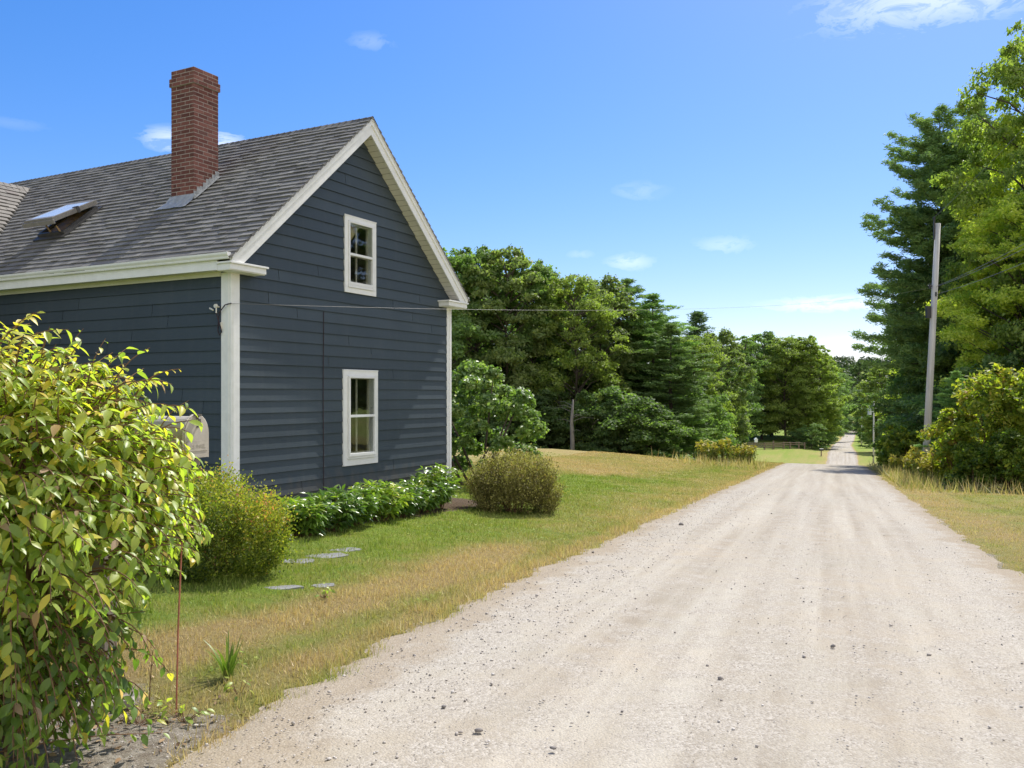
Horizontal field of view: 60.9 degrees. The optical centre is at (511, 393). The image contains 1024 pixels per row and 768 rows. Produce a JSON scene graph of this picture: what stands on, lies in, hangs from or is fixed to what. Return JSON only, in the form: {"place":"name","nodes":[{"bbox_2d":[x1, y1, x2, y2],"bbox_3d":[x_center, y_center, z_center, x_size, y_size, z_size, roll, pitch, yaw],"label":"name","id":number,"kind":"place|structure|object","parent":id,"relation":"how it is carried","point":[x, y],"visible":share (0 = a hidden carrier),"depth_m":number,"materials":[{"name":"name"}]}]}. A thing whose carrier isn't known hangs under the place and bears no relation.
{"place":"outdoors","nodes":[
{"label":"outdoors","id":0,"kind":"place"},
{"bbox_2d":[0,372,1023,767],"bbox_3d":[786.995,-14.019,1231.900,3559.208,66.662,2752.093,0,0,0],"label":"ground","id":1,"kind":"structure","parent":0,"point":[102,756],"depth_m":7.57,"materials":[{"name":"green plant"}]},
{"bbox_2d":[0,311,213,767],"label":"leafy shrub","id":2,"kind":"object","parent":1,"relation":"on","point":[96,477],"visible":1,"depth_m":3.72,"materials":[{"name":"green plant"}]},
{"bbox_2d":[109,700,166,725],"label":"seedling","id":3,"kind":"object","parent":1,"relation":"on","point":[158,720],"visible":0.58,"depth_m":4.44,"materials":[{"name":"green plant"}]},
{"bbox_2d":[2,676,275,767],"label":"leaf litter","id":4,"kind":"object","parent":1,"relation":"on","point":[120,746],"visible":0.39,"depth_m":4.32,"materials":[{"name":"brown plant"}]},
{"bbox_2d":[92,414,208,688],"bbox_3d":[-1.985,1.103,4.730,0.718,1.993,0.204,0,0,20],"label":"mailbox","id":5,"kind":"object","parent":1,"relation":"on","point":[199,446],"visible":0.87,"depth_m":4.62,"materials":[{"name":"beige metal"}]},
{"bbox_2d":[182,414,208,457],"bbox_3d":[-1.677,0.225,4.620,0.058,0.236,0.204,0,0,20],"label":"door","id":6,"kind":"structure","parent":5,"relation":"in","point":[199,446],"depth_m":4.61,"materials":[{"name":"beige metal"}]},
{"bbox_2d":[175,540,182,713],"bbox_3d":[-1.751,1.233,4.580,0.046,1.120,0.010,0,0,0],"label":"marker rod","id":7,"kind":"object","parent":1,"relation":"on","point":[178,627],"visible":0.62,"depth_m":4.58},
{"bbox_2d":[160,698,214,723],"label":"seedling","id":8,"kind":"object","parent":1,"relation":"on","point":[187,718],"visible":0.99,"depth_m":4.50,"materials":[{"name":"green plant"}]},
{"bbox_2d":[138,455,304,583],"bbox_3d":[-2.929,1.253,8.547,1.795,1.310,1.730,0,0,0],"label":"spirea shrub","id":9,"kind":"object","parent":1,"relation":"on","point":[240,523],"visible":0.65,"depth_m":8.21,"materials":[{"name":"green plant"}]},
{"bbox_2d":[204,630,243,679],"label":"day lily","id":10,"kind":"object","parent":1,"relation":"on","point":[227,667],"visible":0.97,"depth_m":5.22,"materials":[{"name":"green plant"}]},
{"bbox_2d":[0,66,469,516],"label":"farmhouse","id":11,"kind":"object","parent":1,"relation":"on","point":[166,258],"visible":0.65,"depth_m":14.20,"materials":[{"name":"blue wood"}]},
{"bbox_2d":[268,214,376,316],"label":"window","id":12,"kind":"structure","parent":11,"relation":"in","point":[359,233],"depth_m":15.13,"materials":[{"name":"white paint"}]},
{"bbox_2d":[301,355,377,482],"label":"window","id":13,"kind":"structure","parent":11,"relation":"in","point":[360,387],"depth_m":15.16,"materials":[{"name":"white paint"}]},
{"bbox_2d":[269,494,342,537],"bbox_3d":[-2.748,1.595,11.335,1.064,0.575,1.000,0,0,0],"label":"peony","id":14,"kind":"object","parent":1,"relation":"on","point":[312,521],"visible":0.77,"depth_m":11.13,"materials":[{"name":"green plant"}]},
{"bbox_2d":[283,485,367,531],"bbox_3d":[-2.536,1.594,11.879,1.121,0.652,1.113,0,0,17],"label":"peony","id":15,"kind":"object","parent":1,"relation":"on","point":[350,508],"visible":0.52,"depth_m":11.84,"materials":[{"name":"green plant"}]},
{"bbox_2d":[313,483,389,525],"bbox_3d":[-2.299,1.623,12.686,1.032,0.662,1.016,0,0,35],"label":"peony","id":16,"kind":"object","parent":1,"relation":"on","point":[371,503],"visible":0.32,"depth_m":12.55,"materials":[{"name":"green plant"}]},
{"bbox_2d":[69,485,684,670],"bbox_3d":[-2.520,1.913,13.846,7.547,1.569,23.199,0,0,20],"label":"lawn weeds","id":17,"kind":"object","parent":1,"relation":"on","point":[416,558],"visible":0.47,"depth_m":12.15,"materials":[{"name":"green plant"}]},
{"bbox_2d":[347,478,415,521],"bbox_3d":[-2.078,1.657,13.522,0.992,0.698,1.113,0,0,-37],"label":"peony","id":18,"kind":"object","parent":1,"relation":"on","point":[389,508],"visible":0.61,"depth_m":13.41,"materials":[{"name":"green plant"}]},
{"bbox_2d":[367,480,429,517],"bbox_3d":[-1.910,1.744,14.284,1.132,0.648,0.999,0,0,23],"label":"peony","id":19,"kind":"object","parent":1,"relation":"on","point":[409,508],"visible":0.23,"depth_m":14.16,"materials":[{"name":"green plant"}]},
{"bbox_2d":[395,476,451,512],"bbox_3d":[-1.571,1.729,14.973,1.014,0.693,1.031,0,0,28],"label":"peony","id":20,"kind":"object","parent":1,"relation":"on","point":[431,497],"visible":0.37,"depth_m":14.92,"materials":[{"name":"green plant"}]},
{"bbox_2d":[410,462,463,508],"bbox_3d":[-1.357,1.675,15.696,1.021,0.852,0.985,0,0,0],"label":"peony","id":21,"kind":"object","parent":1,"relation":"on","point":[442,472],"visible":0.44,"depth_m":15.57,"materials":[{"name":"green plant"}]},
{"bbox_2d":[443,247,509,438],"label":"broadleaf tree","id":22,"kind":"object","parent":1,"relation":"on","point":[460,324],"visible":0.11,"depth_m":69.75,"materials":[{"name":"green plant"}]},
{"bbox_2d":[452,396,508,446],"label":"undergrowth bush","id":23,"kind":"object","parent":1,"relation":"on","point":[453,420],"visible":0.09,"depth_m":66.47,"materials":[{"name":"green plant"}]},
{"bbox_2d":[452,244,538,436],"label":"broadleaf tree","id":24,"kind":"object","parent":1,"relation":"on","point":[483,252],"visible":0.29,"depth_m":72.08,"materials":[{"name":"green plant"}]},
{"bbox_2d":[456,385,536,444],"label":"undergrowth bush","id":25,"kind":"object","parent":1,"relation":"on","point":[516,424],"visible":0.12,"depth_m":65.26,"materials":[{"name":"green plant"}]},
{"bbox_2d":[452,359,549,484],"bbox_3d":[-0.677,0.838,21.479,3.100,3.400,3.000,0,0,-38],"label":"lilac","id":26,"kind":"object","parent":1,"relation":"on","point":[483,405],"visible":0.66,"depth_m":21.14,"materials":[{"name":"green plant"}]},
{"bbox_2d":[452,243,555,435],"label":"broadleaf tree","id":27,"kind":"object","parent":1,"relation":"on","point":[521,378],"visible":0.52,"depth_m":70.92,"materials":[{"name":"green plant"}]},
{"bbox_2d":[460,443,570,514],"bbox_3d":[0.015,1.667,16.221,2.019,1.528,1.808,0,0,-25],"label":"potentilla bush","id":28,"kind":"object","parent":1,"relation":"on","point":[506,480],"visible":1,"depth_m":15.83,"materials":[{"name":"green plant"}]},
{"bbox_2d":[489,394,569,448],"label":"undergrowth bush","id":29,"kind":"object","parent":1,"relation":"on","point":[546,417],"visible":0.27,"depth_m":67.71,"materials":[{"name":"green plant"}]},
{"bbox_2d":[486,259,588,442],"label":"broadleaf tree","id":30,"kind":"object","parent":1,"relation":"on","point":[526,334],"visible":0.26,"depth_m":73.29,"materials":[{"name":"green plant"}]},
{"bbox_2d":[532,272,574,442],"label":"spruce tree","id":31,"kind":"object","parent":1,"relation":"on","point":[544,357],"visible":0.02,"depth_m":78.66,"materials":[{"name":"green plant"}]},
{"bbox_2d":[508,388,601,449],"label":"undergrowth bush","id":32,"kind":"object","parent":1,"relation":"on","point":[552,411],"visible":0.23,"depth_m":68.78,"materials":[{"name":"green plant"}]},
{"bbox_2d":[558,399,587,449],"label":"bare tree","id":33,"kind":"object","parent":1,"relation":"on","point":[572,443],"visible":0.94,"depth_m":65.41,"materials":[{"name":"grey plant"}]},
{"bbox_2d":[522,271,633,450],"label":"broadleaf tree","id":34,"kind":"object","parent":1,"relation":"on","point":[595,302],"visible":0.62,"depth_m":71.59,"materials":[{"name":"green plant"}]},
{"bbox_2d":[551,391,634,452],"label":"undergrowth bush","id":35,"kind":"object","parent":1,"relation":"on","point":[579,446],"visible":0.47,"depth_m":67.42,"materials":[{"name":"green plant"}]},
{"bbox_2d":[551,385,641,450],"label":"undergrowth bush","id":36,"kind":"object","parent":1,"relation":"on","point":[611,390],"visible":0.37,"depth_m":68.30,"materials":[{"name":"green plant"}]},
{"bbox_2d":[558,272,646,422],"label":"broadleaf tree","id":37,"kind":"object","parent":1,"relation":"on","point":[622,305],"visible":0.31,"depth_m":76.83,"materials":[{"name":"green plant"}]},
{"bbox_2d":[582,395,671,457],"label":"undergrowth bush","id":38,"kind":"object","parent":1,"relation":"on","point":[639,418],"visible":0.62,"depth_m":66.64,"materials":[{"name":"green plant"}]},
{"bbox_2d":[574,277,698,447],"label":"pine tree","id":39,"kind":"object","parent":1,"relation":"on","point":[634,290],"visible":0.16,"depth_m":80.56,"materials":[{"name":"green plant"}]},
{"bbox_2d":[596,293,712,455],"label":"pine tree","id":40,"kind":"object","parent":1,"relation":"on","point":[655,326],"visible":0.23,"depth_m":77.99,"materials":[{"name":"green plant"}]},
{"bbox_2d":[612,405,701,459],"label":"undergrowth bush","id":41,"kind":"object","parent":1,"relation":"on","point":[678,428],"visible":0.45,"depth_m":67.74,"materials":[{"name":"green plant"}]},
{"bbox_2d":[629,322,733,459],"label":"pine tree","id":42,"kind":"object","parent":1,"relation":"on","point":[674,367],"visible":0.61,"depth_m":74.14,"materials":[{"name":"green plant"}]},
{"bbox_2d":[668,387,714,447],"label":"undergrowth bush","id":43,"kind":"object","parent":1,"relation":"on","point":[707,420],"visible":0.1,"depth_m":81.02,"materials":[{"name":"green plant"}]},
{"bbox_2d":[661,334,738,460],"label":"broadleaf tree","id":44,"kind":"object","parent":1,"relation":"on","point":[702,347],"visible":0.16,"depth_m":90.55,"materials":[{"name":"green plant"}]},
{"bbox_2d":[695,439,709,460],"bbox_3d":[11.309,3.404,51.562,1.007,1.447,0.936,0,0,0],"label":"goldenrod","id":45,"kind":"object","parent":1,"relation":"on","point":[703,449],"visible":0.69,"depth_m":51.44,"materials":[{"name":"yellow plant"}]},
{"bbox_2d":[681,310,727,430],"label":"spruce tree","id":46,"kind":"object","parent":1,"relation":"on","point":[698,317],"visible":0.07,"depth_m":107.48,"materials":[{"name":"green plant"}]},
{"bbox_2d":[679,393,740,457],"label":"undergrowth bush","id":47,"kind":"object","parent":1,"relation":"on","point":[720,423],"visible":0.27,"depth_m":84.71,"materials":[{"name":"green plant"}]},
{"bbox_2d":[706,441,719,460],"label":"goldenrod","id":48,"kind":"object","parent":1,"relation":"on","point":[714,452],"visible":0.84,"depth_m":49.91,"materials":[{"name":"yellow plant"}]},
{"bbox_2d":[690,327,756,458],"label":"broadleaf tree","id":49,"kind":"object","parent":1,"relation":"on","point":[723,337],"visible":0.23,"depth_m":99.00,"materials":[{"name":"green plant"}]},
{"bbox_2d":[718,437,732,461],"bbox_3d":[12.344,3.347,50.505,0.991,1.613,0.947,0,0,0],"label":"goldenrod","id":50,"kind":"object","parent":1,"relation":"on","point":[727,450],"visible":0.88,"depth_m":50.36,"materials":[{"name":"yellow plant"}]},
{"bbox_2d":[717,404,749,460],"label":"undergrowth bush","id":51,"kind":"object","parent":1,"relation":"on","point":[742,422],"visible":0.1,"depth_m":99.31,"materials":[{"name":"green plant"}]},
{"bbox_2d":[707,344,765,437],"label":"broadleaf tree","id":52,"kind":"object","parent":1,"relation":"on","point":[754,407],"visible":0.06,"depth_m":114.60,"materials":[{"name":"green plant"}]},
{"bbox_2d":[707,342,767,436],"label":"broadleaf tree","id":53,"kind":"object","parent":1,"relation":"on","point":[762,398],"visible":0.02,"depth_m":195.50,"materials":[{"name":"green plant"}]},
{"bbox_2d":[732,442,746,463],"bbox_3d":[13.302,3.534,50.970,0.962,1.402,0.931,0,0,0],"label":"goldenrod","id":54,"kind":"object","parent":1,"relation":"on","point":[736,451],"visible":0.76,"depth_m":50.81,"materials":[{"name":"yellow plant"}]},
{"bbox_2d":[711,335,770,423],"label":"broadleaf tree","id":55,"kind":"object","parent":1,"relation":"on","point":[755,399],"visible":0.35,"depth_m":186.59,"materials":[{"name":"green plant"}]},
{"bbox_2d":[740,445,758,464],"bbox_3d":[14.003,3.643,51.542,0.881,1.344,1.052,0,0,43],"label":"goldenrod","id":56,"kind":"object","parent":1,"relation":"on","point":[750,453],"visible":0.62,"depth_m":51.44,"materials":[{"name":"yellow plant"}]},
{"bbox_2d":[735,330,788,439],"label":"broadleaf tree","id":57,"kind":"object","parent":1,"relation":"on","point":[768,337],"visible":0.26,"depth_m":197.44,"materials":[{"name":"green plant"}]},
{"bbox_2d":[745,441,804,448],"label":"split rail fence","id":58,"kind":"object","parent":1,"relation":"on","point":[783,444],"visible":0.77,"depth_m":175.74,"materials":[{"name":"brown wood"}]},
{"bbox_2d":[753,335,826,440],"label":"broadleaf tree","id":59,"kind":"object","parent":1,"relation":"on","point":[773,367],"visible":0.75,"depth_m":192.55,"materials":[{"name":"green plant"}]},
{"bbox_2d":[782,428,812,445],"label":"undergrowth bush","id":60,"kind":"object","parent":1,"relation":"on","point":[790,434],"visible":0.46,"depth_m":185.12,"materials":[{"name":"green plant"}]},
{"bbox_2d":[773,335,836,442],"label":"broadleaf tree","id":61,"kind":"object","parent":1,"relation":"on","point":[813,348],"visible":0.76,"depth_m":192.72,"materials":[{"name":"green plant"}]},
{"bbox_2d":[791,423,828,449],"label":"undergrowth bush","id":62,"kind":"object","parent":1,"relation":"on","point":[807,432],"visible":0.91,"depth_m":181.10,"materials":[{"name":"green plant"}]},
{"bbox_2d":[790,345,845,446],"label":"broadleaf tree","id":63,"kind":"object","parent":1,"relation":"on","point":[830,408],"visible":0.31,"depth_m":198.10,"materials":[{"name":"green plant"}]},
{"bbox_2d":[787,370,849,437],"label":"broadleaf tree","id":64,"kind":"object","parent":1,"relation":"on","point":[840,422],"visible":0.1,"depth_m":211.73,"materials":[{"name":"green plant"}]},
{"bbox_2d":[794,352,854,445],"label":"broadleaf tree","id":65,"kind":"object","parent":1,"relation":"on","point":[841,398],"visible":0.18,"depth_m":205.67,"materials":[{"name":"green plant"}]},
{"bbox_2d":[646,448,1023,494],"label":"dry roadside grass","id":66,"kind":"structure","parent":1,"relation":"on","point":[904,481],"depth_m":31.84,"materials":[{"name":"plant"}]},
{"bbox_2d":[827,372,857,444],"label":"broadleaf tree","id":67,"kind":"object","parent":1,"relation":"on","point":[847,407],"visible":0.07,"depth_m":238.23,"materials":[{"name":"green plant"}]},
{"bbox_2d":[840,385,855,432],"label":"broadleaf tree","id":68,"kind":"object","parent":1,"relation":"on","point":[847,427],"visible":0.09,"depth_m":306.56,"materials":[{"name":"green plant"}]},
{"bbox_2d":[844,388,864,431],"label":"broadleaf tree","id":69,"kind":"object","parent":1,"relation":"on","point":[855,399],"visible":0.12,"depth_m":418.54,"materials":[{"name":"green plant"}]},
{"bbox_2d":[851,393,870,434],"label":"broadleaf tree","id":70,"kind":"object","parent":1,"relation":"on","point":[856,424],"visible":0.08,"depth_m":330.20,"materials":[{"name":"green plant"}]},
{"bbox_2d":[832,355,890,403],"bbox_3d":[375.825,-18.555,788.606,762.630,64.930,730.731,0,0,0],"label":"distant woods","id":71,"kind":"object","parent":1,"relation":"on","point":[844,362],"visible":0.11,"depth_m":895.17,"materials":[{"name":"green plant"}]},
{"bbox_2d":[848,360,875,389],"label":"broadleaf tree","id":72,"kind":"object","parent":1,"relation":"on","point":[858,370],"visible":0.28,"depth_m":657.94,"materials":[{"name":"green plant"}]},
{"bbox_2d":[850,367,894,439],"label":"broadleaf tree","id":73,"kind":"object","parent":1,"relation":"on","point":[861,411],"visible":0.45,"depth_m":175.75,"materials":[{"name":"green plant"}]},
{"bbox_2d":[871,426,922,467],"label":"bramble","id":74,"kind":"object","parent":1,"relation":"on","point":[902,439],"visible":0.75,"depth_m":43.66,"materials":[{"name":"green plant"}]},
{"bbox_2d":[888,453,905,471],"bbox_3d":[17.678,3.308,40.009,0.989,1.099,0.854,0,0,0],"label":"goldenrod","id":75,"kind":"object","parent":1,"relation":"on","point":[895,463],"visible":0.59,"depth_m":39.86,"materials":[{"name":"green plant"}]},
{"bbox_2d":[864,301,937,449],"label":"broadleaf tree","id":76,"kind":"object","parent":1,"relation":"on","point":[878,407],"visible":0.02,"depth_m":67.13,"materials":[{"name":"green plant"}]},
{"bbox_2d":[902,449,915,475],"bbox_3d":[16.530,2.983,36.011,0.809,1.365,0.919,0,0,41],"label":"goldenrod","id":77,"kind":"object","parent":1,"relation":"on","point":[907,462],"visible":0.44,"depth_m":35.87,"materials":[{"name":"yellow plant"}]},
{"bbox_2d":[869,350,950,434],"bbox_3d":[30.169,0.733,61.665,7.858,9.848,8.702,0,0,-30],"label":"broadleaf tree","id":78,"kind":"object","parent":1,"relation":"on","point":[898,380],"visible":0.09,"depth_m":62.74,"materials":[{"name":"green plant"}]},
{"bbox_2d":[885,392,936,443],"bbox_3d":[25.609,2.433,51.995,6.695,5.152,6.036,0,0,1],"label":"undergrowth bush","id":79,"kind":"object","parent":1,"relation":"on","point":[895,408],"visible":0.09,"depth_m":52.40,"materials":[{"name":"green plant"}]},
{"bbox_2d":[909,444,934,477],"bbox_3d":[16.233,2.802,34.478,1.008,1.592,0.862,0,0,-34],"label":"goldenrod","id":80,"kind":"object","parent":1,"relation":"on","point":[915,457],"visible":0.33,"depth_m":34.57,"materials":[{"name":"yellow plant"}]},
{"bbox_2d":[847,103,999,387],"bbox_3d":[27.939,-6.732,56.849,11.616,24.563,13.876,0,0,26],"label":"pine tree","id":81,"kind":"object","parent":1,"relation":"on","point":[934,153],"visible":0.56,"depth_m":56.23,"materials":[{"name":"green plant"}]},
{"bbox_2d":[896,253,951,401],"bbox_3d":[31.900,-2.508,58.005,11.848,16.201,11.866,0,0,22],"label":"broadleaf tree","id":82,"kind":"object","parent":1,"relation":"on","point":[918,386],"visible":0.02,"depth_m":58.64,"materials":[{"name":"green plant"}]},
{"bbox_2d":[883,384,965,454],"bbox_3d":[24.046,1.985,48.001,6.695,5.773,6.036,0,0,1],"label":"undergrowth bush","id":83,"kind":"object","parent":1,"relation":"on","point":[899,422],"visible":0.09,"depth_m":49.11,"materials":[{"name":"green plant"}]},
{"bbox_2d":[916,452,934,483],"bbox_3d":[15.424,2.841,32.402,0.712,1.299,0.906,0,0,0],"label":"goldenrod","id":84,"kind":"object","parent":1,"relation":"on","point":[928,465],"visible":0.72,"depth_m":32.27,"materials":[{"name":"yellow plant"}]},
{"bbox_2d":[923,217,940,455],"bbox_3d":[18.274,-1.694,37.995,0.866,12.053,0.340,0,0,0],"label":"utility pole","id":85,"kind":"object","parent":1,"relation":"on","point":[931,312],"visible":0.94,"depth_m":37.89,"materials":[{"name":"grey wood"}]},
{"bbox_2d":[915,407,981,483],"bbox_3d":[16.237,2.036,32.086,2.346,3.073,2.152,0,0,0],"label":"wild shrub","id":86,"kind":"object","parent":1,"relation":"on","point":[945,419],"visible":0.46,"depth_m":31.99,"materials":[{"name":"green plant"}]},
{"bbox_2d":[912,371,985,462],"bbox_3d":[19.356,1.435,38.079,3.043,4.918,4.064,0,0,77],"label":"bush","id":87,"kind":"object","parent":1,"relation":"on","point":[955,375],"visible":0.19,"depth_m":37.95,"materials":[{"name":"green plant"}]},
{"bbox_2d":[883,98,1019,315],"bbox_3d":[33.307,-7.588,62.175,11.220,27.255,13.403,0,0,-28],"label":"pine tree","id":88,"kind":"object","parent":1,"relation":"on","point":[985,115],"visible":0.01,"depth_m":61.01,"materials":[{"name":"green plant"}]},
{"bbox_2d":[904,368,1000,462],"bbox_3d":[23.823,1.680,44.765,6.695,6.131,6.036,0,0,-33],"label":"undergrowth bush","id":89,"kind":"object","parent":1,"relation":"on","point":[917,418],"visible":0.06,"depth_m":45.22,"materials":[{"name":"green plant"}]},
{"bbox_2d":[908,273,1021,410],"bbox_3d":[29.992,-2.092,54.751,9.331,14.814,10.333,0,0,24],"label":"broadleaf tree","id":90,"kind":"object","parent":1,"relation":"on","point":[919,337],"visible":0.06,"depth_m":54.97,"materials":[{"name":"green plant"}]},
{"bbox_2d":[917,190,1023,443],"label":"broadleaf tree","id":91,"kind":"object","parent":1,"relation":"on","point":[1006,211],"visible":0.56,"depth_m":44.81,"materials":[{"name":"green plant"}]},
{"bbox_2d":[918,216,1023,388],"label":"broadleaf tree","id":92,"kind":"object","parent":1,"relation":"on","point":[948,353],"visible":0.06,"depth_m":53.42,"materials":[{"name":"green plant"}]},
{"bbox_2d":[941,438,1005,488],"bbox_3d":[16.011,2.489,29.907,2.167,1.938,1.742,0,0,-36],"label":"bramble","id":93,"kind":"object","parent":1,"relation":"on","point":[966,470],"visible":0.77,"depth_m":29.80,"materials":[{"name":"green plant"}]},
{"bbox_2d":[926,18,1023,367],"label":"broadleaf tree","id":94,"kind":"object","parent":1,"relation":"on","point":[1009,75],"visible":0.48,"depth_m":49.00,"materials":[{"name":"green plant"}]},
{"bbox_2d":[931,362,1023,487],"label":"wild shrub","id":95,"kind":"object","parent":1,"relation":"on","point":[967,399],"visible":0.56,"depth_m":30.73,"materials":[{"name":"green plant"}]},
{"bbox_2d":[937,111,1023,368],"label":"broadleaf tree","id":96,"kind":"object","parent":1,"relation":"on","point":[1002,162],"visible":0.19,"depth_m":49.28,"materials":[{"name":"green plant"}]},
{"bbox_2d":[953,353,1023,444],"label":"undergrowth bush","id":97,"kind":"object","parent":1,"relation":"on","point":[987,360],"visible":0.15,"depth_m":43.21,"materials":[{"name":"green plant"}]},
{"bbox_2d":[972,425,1023,490],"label":"wild shrub","id":98,"kind":"object","parent":1,"relation":"on","point":[1009,467],"visible":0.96,"depth_m":28.86,"materials":[{"name":"green plant"}]},
{"bbox_2d":[978,350,1023,432],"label":"undergrowth bush","id":99,"kind":"object","parent":1,"relation":"on","point":[1012,356],"visible":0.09,"depth_m":42.29,"materials":[{"name":"green plant"}]},
{"bbox_2d":[979,197,1023,359],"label":"broadleaf tree","id":100,"kind":"object","parent":1,"relation":"on","point":[1010,335],"visible":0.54,"depth_m":43.50,"materials":[{"name":"green plant"}]},
{"bbox_2d":[980,367,1023,486],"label":"wild shrub","id":101,"kind":"object","parent":1,"relation":"on","point":[1008,393],"visible":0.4,"depth_m":29.96,"materials":[{"name":"green plant"}]},
{"bbox_2d":[0,0,1023,363],"label":"sky","id":102,"kind":"structure","parent":0,"point":[720,156],"materials":[{"name":"blue"}]},
{"bbox_2d":[51,376,1023,767],"bbox_3d":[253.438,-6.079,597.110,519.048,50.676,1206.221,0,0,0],"label":"gravel road","id":103,"kind":"structure","parent":0,"point":[659,696],"depth_m":5.94,"materials":[{"name":"beige gravel"}]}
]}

